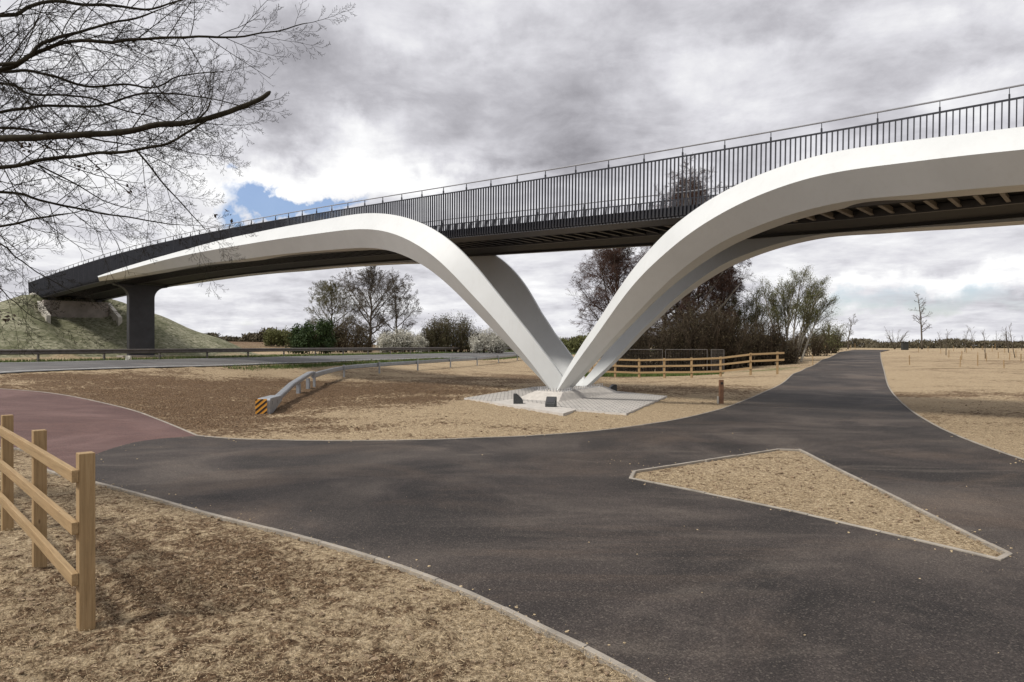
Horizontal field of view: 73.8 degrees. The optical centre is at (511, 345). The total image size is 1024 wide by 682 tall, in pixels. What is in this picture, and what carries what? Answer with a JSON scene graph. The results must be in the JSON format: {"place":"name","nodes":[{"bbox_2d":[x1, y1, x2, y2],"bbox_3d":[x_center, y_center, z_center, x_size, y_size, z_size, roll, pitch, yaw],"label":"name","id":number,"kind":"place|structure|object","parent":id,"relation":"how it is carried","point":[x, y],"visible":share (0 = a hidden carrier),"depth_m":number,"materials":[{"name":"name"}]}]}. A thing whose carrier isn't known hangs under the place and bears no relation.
{"place":"outdoors","nodes":[
{"label":"outdoors","id":0,"kind":"place"},
{"bbox_2d":[0,389,194,470],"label":"red path","id":1,"kind":"structure","parent":0,"point":[72,426],"depth_m":17.86,"materials":[{"name":"red asphalt"}]},
{"bbox_2d":[0,352,515,372],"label":"road","id":2,"kind":"structure","parent":0,"point":[5,367],"depth_m":46.38,"materials":[{"name":"grey asphalt"}]},
{"bbox_2d":[8,357,471,371],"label":"road marking","id":3,"kind":"object","parent":2,"relation":"on","point":[196,365],"visible":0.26,"depth_m":41.75,"materials":[{"name":"paint"}]},
{"bbox_2d":[0,295,1023,681],"bbox_3d":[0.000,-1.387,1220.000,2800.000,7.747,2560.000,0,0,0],"label":"ground","id":4,"kind":"structure","parent":0,"point":[934,381],"depth_m":8.93,"materials":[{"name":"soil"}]},
{"bbox_2d":[0,414,95,630],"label":"timber fence","id":5,"kind":"object","parent":4,"relation":"on","point":[82,576],"visible":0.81,"depth_m":5.46,"materials":[{"name":"brown wood"}]},
{"bbox_2d":[0,0,353,360],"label":"overhanging tree","id":6,"kind":"object","parent":4,"relation":"on","point":[9,67],"visible":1,"depth_m":8.05,"materials":[{"name":"brown plant"}]},
{"bbox_2d":[0,347,511,361],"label":"guardrail","id":7,"kind":"object","parent":4,"relation":"on","point":[88,351],"visible":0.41,"depth_m":56.15,"materials":[{"name":"metal"}]},
{"bbox_2d":[204,326,316,341],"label":"distant wood","id":8,"kind":"object","parent":4,"relation":"on","point":[252,337],"visible":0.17,"depth_m":401.43,"materials":[{"name":"plant"}]},
{"bbox_2d":[262,325,292,346],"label":"hedge","id":9,"kind":"object","parent":4,"relation":"on","point":[273,337],"visible":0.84,"depth_m":148.79,"materials":[{"name":"green plant"}]},
{"bbox_2d":[0,351,575,371],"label":"verge grass","id":10,"kind":"structure","parent":4,"relation":"on","point":[289,366],"depth_m":53.93,"materials":[{"name":"green plant"}]},
{"bbox_2d":[285,314,338,353],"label":"evergreen shrub","id":11,"kind":"object","parent":4,"relation":"on","point":[302,336],"visible":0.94,"depth_m":82.77,"materials":[{"name":"green plant"}]},
{"bbox_2d":[303,280,370,351],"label":"bare tree","id":12,"kind":"object","parent":4,"relation":"on","point":[324,299],"visible":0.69,"depth_m":115.27,"materials":[{"name":"grey plant"}]},
{"bbox_2d":[314,317,376,352],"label":"scrub","id":13,"kind":"object","parent":4,"relation":"on","point":[359,339],"visible":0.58,"depth_m":103.26,"materials":[{"name":"brown plant"}]},
{"bbox_2d":[329,266,414,351],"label":"bare tree","id":14,"kind":"object","parent":4,"relation":"on","point":[371,274],"visible":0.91,"depth_m":111.09,"materials":[{"name":"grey plant"}]},
{"bbox_2d":[255,354,517,414],"bbox_3d":[-4.322,1.518,62.024,6.590,2.027,78.406,0,0,11],"label":"guardrail","id":15,"kind":"object","parent":4,"relation":"on","point":[269,404],"visible":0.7,"depth_m":33.91,"materials":[{"name":"metal"}]},
{"bbox_2d":[372,278,421,333],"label":"bare tree","id":16,"kind":"object","parent":4,"relation":"on","point":[408,312],"visible":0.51,"depth_m":117.95,"materials":[{"name":"brown plant"}]},
{"bbox_2d":[375,328,429,352],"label":"blossom bush","id":17,"kind":"object","parent":4,"relation":"on","point":[400,339],"visible":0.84,"depth_m":96.95,"materials":[{"name":"white plant"}]},
{"bbox_2d":[417,309,481,352],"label":"thicket","id":18,"kind":"object","parent":4,"relation":"on","point":[441,334],"visible":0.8,"depth_m":98.85,"materials":[{"name":"green plant"}]},
{"bbox_2d":[468,326,507,352],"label":"blossom bush","id":19,"kind":"object","parent":4,"relation":"on","point":[489,341],"visible":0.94,"depth_m":95.87,"materials":[{"name":"white plant"}]},
{"bbox_2d":[0,382,1023,681],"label":"soil clods","id":20,"kind":"object","parent":4,"relation":"on","point":[324,662],"visible":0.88,"depth_m":5.71,"materials":[{"name":"brown soil"}]},
{"bbox_2d":[504,337,569,350],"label":"hedge","id":21,"kind":"object","parent":4,"relation":"on","point":[563,340],"visible":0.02,"depth_m":126.88,"materials":[{"name":"green plant"}]},
{"bbox_2d":[95,350,1023,681],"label":"footpath","id":22,"kind":"structure","parent":4,"relation":"on","point":[519,522],"depth_m":7.76,"materials":[{"name":"grey asphalt"}]},
{"bbox_2d":[0,352,1023,681],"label":"kerb edging","id":23,"kind":"object","parent":22,"relation":"on","point":[592,652],"visible":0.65,"depth_m":6.75,"materials":[{"name":"concrete"}]},
{"bbox_2d":[103,400,1023,679],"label":"grit","id":24,"kind":"object","parent":22,"relation":"on","point":[589,542],"visible":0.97,"depth_m":7.29,"materials":[{"name":"gravel"}]},
{"bbox_2d":[563,332,588,352],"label":"hedge","id":25,"kind":"object","parent":4,"relation":"on","point":[574,344],"visible":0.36,"depth_m":110.89,"materials":[{"name":"green plant"}]},
{"bbox_2d":[565,247,674,369],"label":"birch tree","id":26,"kind":"object","parent":4,"relation":"on","point":[611,259],"visible":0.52,"depth_m":65.26,"materials":[{"name":"brown plant"}]},
{"bbox_2d":[596,317,687,371],"bbox_3d":[11.320,-0.019,59.845,8.894,5.833,7.790,0,0,0],"label":"thicket","id":27,"kind":"object","parent":4,"relation":"on","point":[647,342],"visible":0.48,"depth_m":58.82,"materials":[{"name":"brown plant"}]},
{"bbox_2d":[478,335,836,347],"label":"distant hedgerow","id":28,"kind":"object","parent":4,"relation":"on","point":[652,337],"depth_m":306.27,"materials":[{"name":"plant"}]},
{"bbox_2d":[601,349,723,374],"bbox_3d":[11.501,1.349,52.750,8.864,2.103,3.548,0,0,0],"label":"fence","id":29,"kind":"object","parent":4,"relation":"on","point":[673,357],"visible":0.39,"depth_m":52.98,"materials":[{"name":"metal"}]},
{"bbox_2d":[624,246,706,342],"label":"birch tree","id":30,"kind":"object","parent":4,"relation":"on","point":[670,308],"visible":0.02,"depth_m":75.28,"materials":[{"name":"brown plant"}]},
{"bbox_2d":[590,352,783,377],"bbox_3d":[10.911,1.475,44.506,12.873,2.191,0.526,0,0,32],"label":"timber fence","id":31,"kind":"object","parent":4,"relation":"on","point":[691,366],"visible":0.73,"depth_m":43.76,"materials":[{"name":"brown wood"}]},
{"bbox_2d":[637,152,755,362],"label":"birch tree","id":32,"kind":"object","parent":4,"relation":"on","point":[699,293],"visible":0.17,"depth_m":66.82,"materials":[{"name":"brown plant"}]},
{"bbox_2d":[652,292,761,370],"bbox_3d":[17.425,-0.930,60.961,10.064,7.846,8.216,0,0,0],"label":"thicket","id":33,"kind":"object","parent":4,"relation":"on","point":[718,334],"visible":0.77,"depth_m":59.87,"materials":[{"name":"brown plant"}]},
{"bbox_2d":[717,380,723,403],"bbox_3d":[7.503,1.770,24.597,0.222,1.060,0.152,0,0,0],"label":"marker post","id":34,"kind":"object","parent":4,"relation":"on","point":[720,398],"visible":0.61,"depth_m":24.53,"materials":[{"name":"brown wood"}]},
{"bbox_2d":[696,265,751,334],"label":"birch tree","id":35,"kind":"object","parent":4,"relation":"on","point":[726,292],"visible":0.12,"depth_m":72.92,"materials":[{"name":"brown plant"}]},
{"bbox_2d":[723,287,771,331],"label":"willow tree","id":36,"kind":"object","parent":4,"relation":"on","point":[755,313],"visible":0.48,"depth_m":71.57,"materials":[{"name":"green plant"}]},
{"bbox_2d":[728,312,806,366],"bbox_3d":[23.133,-0.405,64.059,8.841,5.554,6.888,0,0,14],"label":"thicket","id":37,"kind":"object","parent":4,"relation":"on","point":[773,342],"visible":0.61,"depth_m":62.84,"materials":[{"name":"brown plant"}]},
{"bbox_2d":[753,265,840,362],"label":"willow tree","id":38,"kind":"object","parent":4,"relation":"on","point":[810,311],"visible":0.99,"depth_m":65.60,"materials":[{"name":"green plant"}]},
{"bbox_2d":[788,328,834,356],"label":"scrub","id":39,"kind":"object","parent":4,"relation":"on","point":[816,347],"visible":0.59,"depth_m":83.05,"materials":[{"name":"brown plant"}]},
{"bbox_2d":[629,449,1012,560],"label":"island kerb","id":40,"kind":"structure","parent":4,"relation":"on","point":[1005,554],"depth_m":8.92,"materials":[{"name":"concrete"}]},
{"bbox_2d":[805,319,849,352],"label":"scrub","id":41,"kind":"object","parent":4,"relation":"on","point":[832,341],"visible":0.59,"depth_m":91.27,"materials":[{"name":"green plant"}]},
{"bbox_2d":[843,315,856,348],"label":"young tree","id":42,"kind":"object","parent":4,"relation":"on","point":[851,323],"visible":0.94,"depth_m":118.02,"materials":[{"name":"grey plant"}]},
{"bbox_2d":[884,326,908,348],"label":"bare shrub","id":43,"kind":"object","parent":4,"relation":"on","point":[889,339],"visible":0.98,"depth_m":111.76,"materials":[{"name":"brown plant"}]},
{"bbox_2d":[901,342,908,349],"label":"cabinet","id":44,"kind":"object","parent":4,"relation":"on","point":[904,345],"visible":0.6,"depth_m":103.70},
{"bbox_2d":[911,293,931,348],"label":"lopped tree","id":45,"kind":"object","parent":4,"relation":"on","point":[921,321],"visible":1,"depth_m":112.20,"materials":[{"name":"brown plant"}]},
{"bbox_2d":[833,338,1023,347],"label":"distant hedgerow","id":46,"kind":"object","parent":4,"relation":"on","point":[870,343],"visible":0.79,"depth_m":269.04,"materials":[{"name":"plant"}]},
{"bbox_2d":[981,332,988,358],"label":"sapling","id":47,"kind":"object","parent":4,"relation":"on","point":[984,344],"visible":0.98,"depth_m":70.07,"materials":[{"name":"brown plant"}]},
{"bbox_2d":[993,331,1002,349],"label":"sapling","id":48,"kind":"object","parent":4,"relation":"on","point":[997,341],"visible":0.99,"depth_m":103.93,"materials":[{"name":"brown plant"}]},
{"bbox_2d":[1001,326,1011,352],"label":"sapling","id":49,"kind":"object","parent":4,"relation":"on","point":[1006,341],"visible":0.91,"depth_m":88.04,"materials":[{"name":"brown plant"}]},
{"bbox_2d":[1004,322,1014,357],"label":"sapling","id":50,"kind":"object","parent":4,"relation":"on","point":[1011,339],"visible":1,"depth_m":72.20,"materials":[{"name":"brown plant"}]},
{"bbox_2d":[0,0,1023,345],"label":"sky","id":51,"kind":"structure","parent":0,"point":[405,96],"materials":[{"name":"grey"}]},
{"bbox_2d":[490,399,575,415],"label":"concrete pavement","id":52,"kind":"structure","parent":0,"point":[542,408],"depth_m":22.09,"materials":[{"name":"white concrete"}]},
{"bbox_2d":[513,393,522,403],"bbox_3d":[0.213,1.849,23.620,0.333,0.358,0.333,0,0,0],"label":"floodlight","id":53,"kind":"object","parent":52,"relation":"on","point":[517,399],"visible":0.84,"depth_m":23.45,"materials":[{"name":"black paint"}]},
{"bbox_2d":[545,396,556,406],"bbox_3d":[1.279,1.858,22.397,0.326,0.339,0.326,0,0,15],"label":"floodlight","id":54,"kind":"object","parent":52,"relation":"on","point":[551,401],"visible":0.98,"depth_m":22.30,"materials":[{"name":"black paint"}]},
{"bbox_2d":[464,386,666,414],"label":"paving","id":55,"kind":"structure","parent":0,"point":[623,403],"depth_m":25.14,"materials":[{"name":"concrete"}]},
{"bbox_2d":[28,84,1023,401],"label":"footbridge","id":56,"kind":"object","parent":55,"relation":"on","point":[966,180],"visible":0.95,"depth_m":25.45,"materials":[{"name":"white paint"}]},
{"bbox_2d":[609,384,616,390],"bbox_3d":[4.312,1.856,29.448,0.348,0.344,0.348,0,0,-10],"label":"floodlight","id":57,"kind":"object","parent":55,"relation":"on","point":[613,386],"visible":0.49,"depth_m":29.29,"materials":[{"name":"black paint"}]},
{"bbox_2d":[584,372,723,376],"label":"rough grass","id":58,"kind":"structure","parent":0,"point":[641,375],"depth_m":48.60,"materials":[{"name":"green plant"}]}
]}

